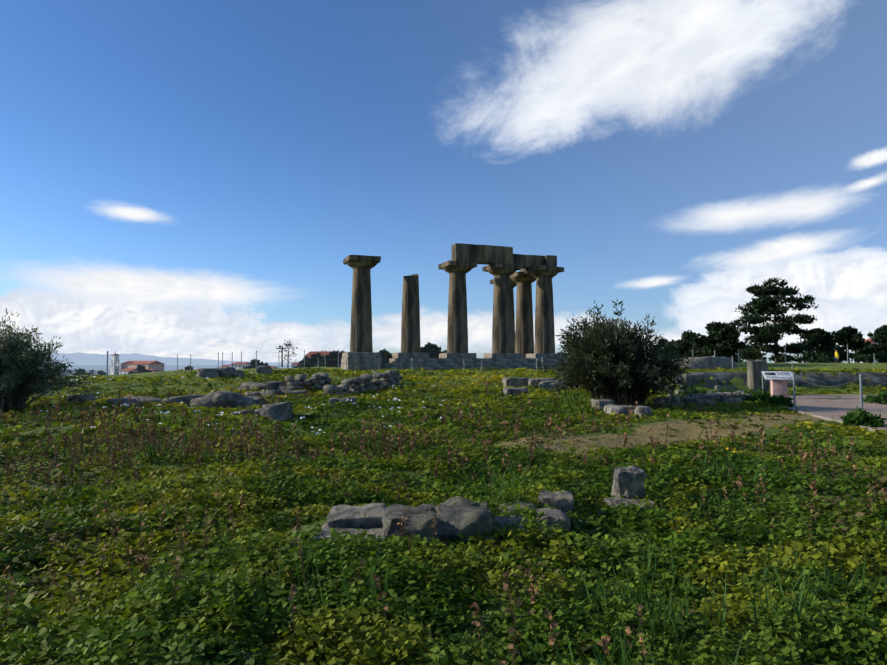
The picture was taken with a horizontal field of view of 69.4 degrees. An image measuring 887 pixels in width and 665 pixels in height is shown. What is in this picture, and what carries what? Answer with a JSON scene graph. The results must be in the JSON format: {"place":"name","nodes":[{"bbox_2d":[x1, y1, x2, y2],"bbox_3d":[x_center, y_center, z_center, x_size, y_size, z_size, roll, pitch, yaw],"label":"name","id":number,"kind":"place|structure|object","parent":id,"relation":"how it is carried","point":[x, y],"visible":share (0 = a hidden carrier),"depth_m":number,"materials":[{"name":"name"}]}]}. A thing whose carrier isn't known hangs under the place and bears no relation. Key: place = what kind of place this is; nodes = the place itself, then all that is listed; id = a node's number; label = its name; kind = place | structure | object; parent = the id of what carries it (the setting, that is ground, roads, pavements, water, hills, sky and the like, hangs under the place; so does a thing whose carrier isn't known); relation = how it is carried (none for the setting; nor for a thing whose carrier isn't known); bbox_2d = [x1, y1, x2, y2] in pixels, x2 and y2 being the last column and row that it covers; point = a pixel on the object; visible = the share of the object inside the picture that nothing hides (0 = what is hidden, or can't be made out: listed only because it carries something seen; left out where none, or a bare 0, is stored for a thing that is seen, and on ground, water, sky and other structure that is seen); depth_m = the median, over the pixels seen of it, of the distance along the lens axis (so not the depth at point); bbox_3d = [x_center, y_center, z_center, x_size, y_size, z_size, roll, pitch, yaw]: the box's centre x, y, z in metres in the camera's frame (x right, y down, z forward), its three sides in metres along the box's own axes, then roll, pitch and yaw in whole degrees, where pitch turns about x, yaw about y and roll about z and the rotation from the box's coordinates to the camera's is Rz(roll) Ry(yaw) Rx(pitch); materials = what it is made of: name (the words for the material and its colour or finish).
{"place":"outdoors","nodes":[
{"label":"outdoors","id":0,"kind":"place"},
{"bbox_2d":[100,205,163,220],"bbox_3d":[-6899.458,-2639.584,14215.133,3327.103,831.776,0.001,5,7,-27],"label":"cloud","id":1,"kind":"structure","parent":0,"point":[132,213],"depth_m":14209.25,"materials":[{"name":"white"}]},
{"bbox_2d":[14,264,275,308],"bbox_3d":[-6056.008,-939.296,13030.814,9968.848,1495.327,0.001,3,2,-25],"label":"cloud","id":2,"kind":"structure","parent":0,"point":[98,283],"depth_m":13009.05,"materials":[{"name":"white"}]},
{"bbox_2d":[0,288,298,353],"bbox_3d":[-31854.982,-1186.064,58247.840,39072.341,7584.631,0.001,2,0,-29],"label":"cloud","id":3,"kind":"structure","parent":0,"point":[110,328],"depth_m":59326.38,"materials":[{"name":"white"}]},
{"bbox_2d":[44,365,290,369],"bbox_3d":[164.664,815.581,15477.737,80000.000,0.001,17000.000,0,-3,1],"label":"gulf of corinth water","id":4,"kind":"structure","parent":0,"point":[103,367],"depth_m":14210.34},
{"bbox_2d":[44,352,292,364],"bbox_3d":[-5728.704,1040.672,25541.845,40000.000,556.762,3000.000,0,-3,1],"label":"mountain","id":5,"kind":"structure","parent":0,"point":[78,358],"depth_m":25987.52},
{"bbox_2d":[52,315,375,362],"bbox_3d":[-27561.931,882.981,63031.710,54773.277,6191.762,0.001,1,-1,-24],"label":"cloud","id":6,"kind":"structure","parent":0,"point":[307,337],"depth_m":67085.19,"materials":[{"name":"white"}]},
{"bbox_2d":[342,352,380,357],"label":"stone block","id":7,"kind":"structure","parent":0,"point":[361,355],"depth_m":47.38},
{"bbox_2d":[343,255,380,351],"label":"temple column","id":8,"kind":"structure","parent":7,"relation":"on","point":[361,266],"depth_m":48.02,"materials":[{"name":"stone"}]},
{"bbox_2d":[341,358,382,363],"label":"stone block","id":9,"kind":"structure","parent":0,"point":[361,361],"depth_m":47.31,"materials":[{"name":"stone"}]},
{"bbox_2d":[0,363,886,664],"bbox_3d":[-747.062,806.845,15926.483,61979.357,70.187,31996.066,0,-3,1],"label":"terrain","id":10,"kind":"structure","parent":0,"point":[640,433],"depth_m":9.23,"materials":[{"name":"green plant"}]},
{"bbox_2d":[0,308,95,410],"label":"olive bush","id":11,"kind":"object","parent":10,"relation":"on","point":[24,370],"visible":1,"depth_m":20.39,"materials":[{"name":"green plant"}]},
{"bbox_2d":[65,394,95,403],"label":"outcrop rock","id":12,"kind":"object","parent":10,"relation":"on","point":[76,398],"visible":0.38,"depth_m":22.34,"materials":[{"name":"stone"}]},
{"bbox_2d":[110,353,119,374],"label":"church bell tower","id":13,"kind":"structure","parent":10,"relation":"on","point":[114,367],"depth_m":500.69,"materials":[{"name":"paint"}]},
{"bbox_2d":[106,398,142,406],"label":"outcrop rock","id":14,"kind":"object","parent":10,"relation":"on","point":[124,400],"visible":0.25,"depth_m":20.38,"materials":[{"name":"stone"}]},
{"bbox_2d":[120,359,164,370],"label":"house","id":15,"kind":"structure","parent":10,"relation":"on","point":[157,365],"depth_m":493.50,"materials":[{"name":"paint"}]},
{"bbox_2d":[124,396,162,403],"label":"outcrop rock","id":16,"kind":"object","parent":10,"relation":"on","point":[143,399],"visible":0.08,"depth_m":22.68,"materials":[{"name":"stone"}]},
{"bbox_2d":[196,368,218,377],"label":"stone block","id":17,"kind":"structure","parent":10,"relation":"on","point":[208,372],"depth_m":31.93,"materials":[{"name":"stone"}]},
{"bbox_2d":[161,390,265,408],"bbox_3d":[-7.993,2.704,22.719,3.518,1.280,2.123,-1,-3,16],"label":"rock","id":18,"kind":"object","parent":10,"relation":"on","point":[223,399],"visible":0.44,"depth_m":22.16,"materials":[{"name":"stone"}]},
{"bbox_2d":[218,367,235,377],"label":"stone block","id":19,"kind":"structure","parent":10,"relation":"on","point":[224,371],"depth_m":32.78,"materials":[{"name":"stone"}]},
{"bbox_2d":[231,402,292,420],"bbox_3d":[-5.173,2.429,18.532,1.882,0.841,1.691,-1,-5,11],"label":"rock","id":20,"kind":"object","parent":10,"relation":"on","point":[281,411],"visible":0.33,"depth_m":17.88,"materials":[{"name":"stone"}]},
{"bbox_2d":[238,381,302,390],"bbox_3d":[-7.792,2.483,28.627,2.968,0.600,1.582,1,-3,-13],"label":"rock slab","id":21,"kind":"object","parent":10,"relation":"on","point":[277,385],"visible":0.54,"depth_m":28.33,"materials":[{"name":"stone"}]},
{"bbox_2d":[245,390,306,396],"bbox_3d":[-6.915,2.624,26.446,2.626,0.513,1.202,1,-4,-9],"label":"rock slab","id":22,"kind":"object","parent":10,"relation":"on","point":[269,393],"visible":0.44,"depth_m":26.19,"materials":[{"name":"stone"}]},
{"bbox_2d":[276,340,298,367],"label":"bare tree","id":23,"kind":"object","parent":10,"relation":"on","point":[287,345],"visible":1,"depth_m":75.01,"materials":[{"name":"plant"}]},
{"bbox_2d":[285,373,331,389],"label":"rubble wall","id":24,"kind":"structure","parent":10,"relation":"on","point":[319,380],"depth_m":29.42,"materials":[{"name":"stone"}]},
{"bbox_2d":[301,352,323,367],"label":"tree","id":25,"kind":"object","parent":10,"relation":"on","point":[312,361],"visible":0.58,"depth_m":139.57,"materials":[{"name":"plant"}]},
{"bbox_2d":[320,350,348,366],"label":"tree","id":26,"kind":"object","parent":10,"relation":"on","point":[332,359],"visible":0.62,"depth_m":128.68,"materials":[{"name":"plant"}]},
{"bbox_2d":[329,397,356,407],"bbox_3d":[-3.345,2.376,21.291,0.921,0.463,0.957,-2,-4,-8],"label":"rock block","id":27,"kind":"object","parent":10,"relation":"on","point":[345,400],"visible":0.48,"depth_m":20.88,"materials":[{"name":"stone"}]},
{"bbox_2d":[313,522,385,546],"bbox_3d":[-0.706,1.613,4.991,0.558,0.168,0.566,0,-4,-2],"label":"slab rock","id":28,"kind":"object","parent":10,"relation":"on","point":[325,531],"visible":0.12,"depth_m":4.91,"materials":[{"name":"stone"}]},
{"bbox_2d":[327,503,386,527],"bbox_3d":[-0.713,1.556,5.314,0.501,0.173,0.519,-2,-2,-6],"label":"rock","id":29,"kind":"object","parent":28,"relation":"on","point":[370,515],"visible":0.65,"depth_m":5.14,"materials":[{"name":"stone"}]},
{"bbox_2d":[341,364,383,369],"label":"stone block","id":30,"kind":"structure","parent":10,"relation":"on","point":[361,366],"depth_m":47.20,"materials":[{"name":"stone"}]},
{"bbox_2d":[323,370,402,396],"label":"rubble wall","id":31,"kind":"structure","parent":10,"relation":"on","point":[362,383],"depth_m":28.27,"materials":[{"name":"stone"}]},
{"bbox_2d":[399,366,418,369],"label":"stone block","id":32,"kind":"structure","parent":10,"relation":"on","point":[411,367],"depth_m":47.32,"materials":[{"name":"stone"}]},
{"bbox_2d":[399,362,417,366],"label":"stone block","id":33,"kind":"structure","parent":32,"relation":"on","point":[403,364],"depth_m":47.72,"materials":[{"name":"stone"}]},
{"bbox_2d":[389,358,421,362],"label":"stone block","id":34,"kind":"structure","parent":33,"relation":"on","point":[408,360],"depth_m":48.30,"materials":[{"name":"stone"}]},
{"bbox_2d":[392,353,429,357],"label":"stone block","id":35,"kind":"structure","parent":34,"relation":"on","point":[410,355],"depth_m":48.76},
{"bbox_2d":[401,274,420,352],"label":"temple column","id":36,"kind":"structure","parent":35,"relation":"on","point":[410,332],"depth_m":49.39,"materials":[{"name":"stone"}]},
{"bbox_2d":[381,503,446,550],"bbox_3d":[-0.234,1.593,5.076,0.548,0.420,0.782,2,-5,-4],"label":"rock","id":37,"kind":"object","parent":10,"relation":"on","point":[420,518],"visible":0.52,"depth_m":4.78,"materials":[{"name":"stone"}]},
{"bbox_2d":[421,342,441,357],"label":"tree","id":38,"kind":"object","parent":10,"relation":"on","point":[433,350],"visible":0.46,"depth_m":93.98,"materials":[{"name":"plant"}]},
{"bbox_2d":[430,366,446,369],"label":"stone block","id":39,"kind":"structure","parent":10,"relation":"on","point":[431,368],"depth_m":48.09,"materials":[{"name":"stone"}]},
{"bbox_2d":[418,362,437,366],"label":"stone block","id":40,"kind":"structure","parent":39,"relation":"on","point":[431,364],"depth_m":48.26,"materials":[{"name":"stone"}]},
{"bbox_2d":[420,358,436,362],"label":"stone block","id":41,"kind":"structure","parent":40,"relation":"on","point":[427,360],"depth_m":48.60,"materials":[{"name":"stone"}]},
{"bbox_2d":[0,366,886,664],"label":"ground cover plants","id":42,"kind":"object","parent":10,"relation":"on","point":[800,608],"visible":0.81,"depth_m":4.84,"materials":[{"name":"green plant"}]},
{"bbox_2d":[0,367,886,664],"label":"wildflowers","id":43,"kind":"object","parent":10,"relation":"on","point":[196,443],"visible":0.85,"depth_m":9.10,"materials":[{"name":"plant"}]},
{"bbox_2d":[447,366,462,368],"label":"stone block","id":44,"kind":"structure","parent":10,"relation":"on","point":[458,367],"depth_m":48.57,"materials":[{"name":"stone"}]},
{"bbox_2d":[455,362,469,365],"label":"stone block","id":45,"kind":"structure","parent":44,"relation":"on","point":[462,364],"depth_m":49.16,"materials":[{"name":"stone"}]},
{"bbox_2d":[450,358,467,362],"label":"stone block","id":46,"kind":"structure","parent":45,"relation":"on","point":[457,360],"depth_m":49.45,"materials":[{"name":"stone"}]},
{"bbox_2d":[438,260,476,352],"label":"temple column","id":47,"kind":"structure","parent":46,"relation":"on","point":[457,331],"depth_m":50.61,"materials":[{"name":"stone"}]},
{"bbox_2d":[451,243,512,264],"bbox_3d":[3.142,-6.272,51.636,5.022,1.475,1.068,1,-3,-19],"label":"stone architrave","id":48,"kind":"object","parent":47,"relation":"on","point":[485,254],"visible":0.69,"depth_m":51.12,"materials":[{"name":"stone"}]},
{"bbox_2d":[439,353,476,357],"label":"stone block","id":49,"kind":"structure","parent":46,"relation":"on","point":[457,355],"depth_m":50.07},
{"bbox_2d":[434,496,493,552],"bbox_3d":[0.153,1.587,5.141,0.501,0.435,0.861,-2,-5,4],"label":"rock","id":50,"kind":"object","parent":10,"relation":"on","point":[466,517],"visible":0.46,"depth_m":4.86,"materials":[{"name":"stone"}]},
{"bbox_2d":[498,366,512,368],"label":"stone block","id":51,"kind":"structure","parent":10,"relation":"on","point":[508,367],"depth_m":50.01,"materials":[{"name":"stone"}]},
{"bbox_3d":[4.951,2.601,51.895,1.122,0.353,2.959,1,-3,-20],"label":"temple step","id":52,"kind":"object","parent":51,"relation":"on","visible":0},
{"bbox_2d":[506,358,524,362],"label":"stone block","id":53,"kind":"structure","parent":52,"relation":"on","point":[518,360],"depth_m":51.07,"materials":[{"name":"stone"}]},
{"bbox_2d":[482,263,521,352],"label":"temple column","id":54,"kind":"structure","parent":53,"relation":"on","point":[501,273],"depth_m":51.91,"materials":[{"name":"stone"}]},
{"bbox_2d":[484,353,521,357],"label":"stone block","id":55,"kind":"structure","parent":53,"relation":"on","point":[502,355],"depth_m":51.37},
{"bbox_2d":[493,516,526,536],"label":"rock","id":56,"kind":"object","parent":10,"relation":"on","point":[502,520],"visible":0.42,"depth_m":5.35,"materials":[{"name":"stone"}]},
{"bbox_2d":[502,377,528,387],"bbox_3d":[3.541,2.447,30.894,1.287,0.594,1.061,1,-4,-5],"label":"rock block","id":57,"kind":"object","parent":10,"relation":"on","point":[514,382],"visible":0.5,"depth_m":30.39,"materials":[{"name":"stone"}]},
{"bbox_2d":[496,501,537,511],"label":"rock","id":58,"kind":"object","parent":10,"relation":"on","point":[512,508],"visible":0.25,"depth_m":5.97,"materials":[{"name":"stone"}]},
{"bbox_2d":[534,508,570,541],"bbox_3d":[0.947,1.726,5.649,0.308,0.289,0.477,0,-2,1],"label":"dark rock","id":59,"kind":"object","parent":10,"relation":"on","point":[553,516],"visible":0.52,"depth_m":5.50,"materials":[{"name":"stone"}]},
{"bbox_2d":[538,489,573,511],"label":"slab rock","id":60,"kind":"object","parent":10,"relation":"on","point":[563,500],"visible":0.73,"depth_m":6.21,"materials":[{"name":"stone"}]},
{"bbox_2d":[590,399,614,411],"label":"rock","id":61,"kind":"object","parent":10,"relation":"on","point":[601,403],"visible":0.44,"depth_m":19.93,"materials":[{"name":"stone"}]},
{"bbox_2d":[538,300,695,405],"bbox_3d":[5.848,0.808,22.539,5.002,3.641,5.177,0,-3,1],"label":"oleander bush","id":62,"kind":"object","parent":10,"relation":"on","point":[608,360],"visible":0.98,"depth_m":21.50,"materials":[{"name":"green plant"}]},
{"bbox_2d":[603,405,635,417],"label":"rock","id":63,"kind":"object","parent":10,"relation":"on","point":[617,409],"visible":0.54,"depth_m":18.64,"materials":[{"name":"stone"}]},
{"bbox_2d":[603,497,657,514],"bbox_3d":[1.929,1.816,6.621,0.469,0.162,0.419,0,-1,-2],"label":"rock","id":64,"kind":"object","parent":10,"relation":"on","point":[609,501],"visible":0.33,"depth_m":6.59,"materials":[{"name":"stone"}]},
{"bbox_2d":[611,465,646,498],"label":"stone block","id":65,"kind":"structure","parent":64,"relation":"on","point":[628,482],"depth_m":6.77,"materials":[{"name":"stone"}]},
{"bbox_2d":[634,405,652,416],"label":"rock","id":66,"kind":"object","parent":10,"relation":"on","point":[640,410],"visible":0.65,"depth_m":17.58,"materials":[{"name":"stone"}]},
{"bbox_2d":[665,333,700,356],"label":"pine tree","id":67,"kind":"object","parent":10,"relation":"on","point":[684,344],"visible":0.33,"depth_m":86.51,"materials":[{"name":"green plant"}]},
{"bbox_2d":[682,374,700,384],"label":"stone block","id":68,"kind":"structure","parent":10,"relation":"on","point":[690,378],"depth_m":34.02,"materials":[{"name":"stone"}]},
{"bbox_2d":[653,392,752,408],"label":"rubble wall","id":69,"kind":"structure","parent":10,"relation":"on","point":[720,397],"depth_m":22.84,"materials":[{"name":"stone"}]},
{"bbox_2d":[672,356,736,369],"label":"stone wall","id":70,"kind":"structure","parent":10,"relation":"on","point":[706,362],"depth_m":40.75,"materials":[{"name":"stone"}]},
{"bbox_2d":[682,321,748,356],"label":"pine tree","id":71,"kind":"object","parent":10,"relation":"on","point":[722,336],"visible":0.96,"depth_m":80.22,"materials":[{"name":"green plant"}]},
{"bbox_2d":[737,345,766,360],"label":"bush","id":72,"kind":"object","parent":10,"relation":"on","point":[751,352],"visible":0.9,"depth_m":71.90,"materials":[{"name":"green plant"}]},
{"bbox_2d":[742,387,770,401],"bbox_3d":[11.729,2.399,24.309,1.522,0.727,1.510,0,-3,1],"label":"weed bush","id":73,"kind":"object","parent":10,"relation":"on","point":[760,395],"visible":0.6,"depth_m":24.00,"materials":[{"name":"green plant"}]},
{"bbox_2d":[747,360,768,391],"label":"stone pillar","id":74,"kind":"structure","parent":10,"relation":"on","point":[755,368],"depth_m":29.69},
{"bbox_2d":[727,277,818,362],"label":"tall pine tree","id":75,"kind":"object","parent":10,"relation":"on","point":[768,305],"visible":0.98,"depth_m":72.23,"materials":[{"name":"green plant"}]},
{"bbox_2d":[763,394,793,406],"bbox_3d":[11.693,2.399,22.242,1.055,0.582,1.019,0,-3,1],"label":"weed bush","id":76,"kind":"object","parent":10,"relation":"on","point":[780,399],"visible":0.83,"depth_m":22.10,"materials":[{"name":"green plant"}]},
{"bbox_2d":[679,372,886,387],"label":"stone wall","id":77,"kind":"structure","parent":10,"relation":"on","point":[844,377],"depth_m":34.11,"materials":[{"name":"stone"}]},
{"bbox_2d":[790,351,833,362],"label":"bush","id":78,"kind":"object","parent":10,"relation":"on","point":[807,356],"visible":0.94,"depth_m":69.13,"materials":[{"name":"green plant"}]},
{"bbox_2d":[798,328,848,357],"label":"pine tree","id":79,"kind":"object","parent":10,"relation":"on","point":[816,338],"visible":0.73,"depth_m":90.23,"materials":[{"name":"green plant"}]},
{"bbox_2d":[786,407,886,433],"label":"path kerb","id":80,"kind":"structure","parent":10,"relation":"on","point":[824,417],"depth_m":17.52,"materials":[{"name":"concrete"}]},
{"bbox_2d":[822,347,853,362],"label":"bush","id":81,"kind":"object","parent":10,"relation":"on","point":[843,354],"visible":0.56,"depth_m":74.96,"materials":[{"name":"green plant"}]},
{"bbox_2d":[826,325,873,362],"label":"pine tree","id":82,"kind":"object","parent":10,"relation":"on","point":[851,338],"visible":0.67,"depth_m":96.60,"materials":[{"name":"green plant"}]},
{"bbox_2d":[839,406,886,426],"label":"weed bush","id":83,"kind":"object","parent":10,"relation":"on","point":[858,416],"visible":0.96,"depth_m":15.24,"materials":[{"name":"green plant"}]},
{"bbox_2d":[853,353,880,362],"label":"bush","id":84,"kind":"object","parent":10,"relation":"on","point":[866,358],"visible":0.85,"depth_m":80.33,"materials":[{"name":"green plant"}]},
{"bbox_2d":[861,324,886,358],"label":"pine tree","id":85,"kind":"object","parent":10,"relation":"on","point":[879,336],"visible":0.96,"depth_m":88.33,"materials":[{"name":"green plant"}]},
{"bbox_2d":[863,389,886,404],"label":"weed bush","id":86,"kind":"object","parent":10,"relation":"on","point":[881,397],"visible":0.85,"depth_m":23.70,"materials":[{"name":"green plant"}]},
{"bbox_3d":[7.249,2.154,57.193,2.327,0.460,2.378,1,-3,-19],"label":"temple column platform","id":87,"kind":"object","parent":10,"relation":"on","visible":0},
{"bbox_2d":[510,272,535,353],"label":"temple column","id":88,"kind":"structure","parent":87,"relation":"on","point":[524,336],"depth_m":56.73,"materials":[{"name":"stone"}]},
{"bbox_3d":[9.194,2.934,53.003,1.359,0.302,2.874,1,-3,-19],"label":"temple step","id":89,"kind":"object","parent":10,"relation":"on","visible":0},
{"bbox_3d":[8.889,2.656,53.311,1.496,0.321,2.905,1,-3,-20],"label":"temple step","id":90,"kind":"object","parent":89,"relation":"on","visible":0},
{"bbox_3d":[9.383,2.378,53.917,1.249,0.352,2.926,1,-3,-19],"label":"temple step","id":91,"kind":"object","parent":90,"relation":"on","visible":0},
{"bbox_2d":[524,265,563,353],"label":"temple column","id":92,"kind":"structure","parent":91,"relation":"on","point":[543,275],"depth_m":53.21,"materials":[{"name":"stone"}]},
{"bbox_2d":[513,254,543,268],"bbox_3d":[6.712,-5.979,53.974,5.324,1.111,1.026,1,-3,-19],"label":"stone architrave","id":93,"kind":"object","parent":92,"relation":"on","point":[527,261],"visible":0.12,"depth_m":53.60,"materials":[{"name":"stone"}]},
{"bbox_2d":[520,255,556,271],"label":"architrave block","id":94,"kind":"structure","parent":92,"relation":"on","point":[550,260],"depth_m":53.80,"materials":[{"name":"stone"}]},
{"bbox_2d":[0,0,886,362],"label":"sky","id":95,"kind":"structure","parent":0,"point":[275,143],"materials":[{"name":"blue"}]},
{"bbox_2d":[300,308,637,352],"bbox_3d":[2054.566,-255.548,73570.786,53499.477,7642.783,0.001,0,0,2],"label":"cloud","id":96,"kind":"structure","parent":0,"point":[434,328],"depth_m":73644.34,"materials":[{"name":"white"}]},
{"bbox_2d":[490,279,516,352],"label":"temple column","id":97,"kind":"structure","parent":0,"point":[513,284],"depth_m":60.40,"materials":[{"name":"stone"}]},
{"bbox_2d":[526,353,563,358],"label":"stone block","id":98,"kind":"structure","parent":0,"point":[545,355],"depth_m":52.63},
{"bbox_2d":[481,0,777,148],"bbox_3d":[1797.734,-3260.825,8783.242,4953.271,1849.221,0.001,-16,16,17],"label":"cloud","id":99,"kind":"structure","parent":0,"point":[545,125],"depth_m":8946.00,"materials":[{"name":"white"}]},
{"bbox_2d":[581,327,689,347],"bbox_3d":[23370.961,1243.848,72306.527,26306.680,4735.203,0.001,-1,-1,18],"label":"cloud","id":100,"kind":"structure","parent":0,"point":[670,335],"depth_m":71675.01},
{"bbox_2d":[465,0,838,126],"bbox_3d":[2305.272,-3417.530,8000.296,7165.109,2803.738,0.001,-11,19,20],"label":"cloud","id":101,"kind":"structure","parent":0,"point":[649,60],"depth_m":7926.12,"materials":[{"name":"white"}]},
{"bbox_2d":[627,262,729,287],"bbox_3d":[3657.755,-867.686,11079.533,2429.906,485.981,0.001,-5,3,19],"label":"cloud","id":102,"kind":"structure","parent":0,"point":[653,281],"depth_m":11074.87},
{"bbox_2d":[673,189,853,230],"bbox_3d":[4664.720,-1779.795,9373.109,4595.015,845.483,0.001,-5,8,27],"label":"cloud","id":103,"kind":"structure","parent":0,"point":[800,207],"depth_m":9345.53,"materials":[{"name":"white"}]},
{"bbox_2d":[662,248,886,354],"bbox_3d":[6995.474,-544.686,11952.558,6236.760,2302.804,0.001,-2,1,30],"label":"cloud","id":104,"kind":"structure","parent":0,"point":[856,273],"depth_m":11960.70,"materials":[{"name":"white"}]},
{"bbox_2d":[710,233,843,268],"bbox_3d":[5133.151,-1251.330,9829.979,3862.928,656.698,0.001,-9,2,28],"label":"cloud","id":105,"kind":"structure","parent":0,"point":[768,252],"depth_m":9832.63,"materials":[{"name":"white"}]},
{"bbox_2d":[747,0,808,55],"bbox_3d":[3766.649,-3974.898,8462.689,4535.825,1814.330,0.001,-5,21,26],"label":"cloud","id":106,"kind":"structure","parent":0,"point":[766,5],"depth_m":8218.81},
{"bbox_2d":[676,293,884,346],"bbox_3d":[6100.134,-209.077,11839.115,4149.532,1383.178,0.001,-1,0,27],"label":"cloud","id":107,"kind":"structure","parent":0,"point":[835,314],"depth_m":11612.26,"materials":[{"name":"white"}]},
{"bbox_2d":[788,394,886,429],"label":"paved path","id":108,"kind":"structure","parent":0,"point":[821,405],"depth_m":22.63,"materials":[{"name":"concrete"}]},
{"bbox_2d":[761,371,795,397],"bbox_3d":[14.389,2.246,27.506,1.200,1.137,0.775,-1,-3,15],"label":"information sign","id":109,"kind":"object","parent":108,"relation":"on","point":[777,378],"visible":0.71,"depth_m":27.38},
{"bbox_2d":[815,148,886,191],"bbox_3d":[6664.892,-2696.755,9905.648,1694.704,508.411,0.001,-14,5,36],"label":"cloud","id":110,"kind":"structure","parent":0,"point":[873,158],"depth_m":9931.64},
{"bbox_2d":[847,174,886,190],"bbox_3d":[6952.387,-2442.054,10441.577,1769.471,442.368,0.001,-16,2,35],"label":"cloud","id":111,"kind":"structure","parent":0,"point":[866,183],"depth_m":10459.91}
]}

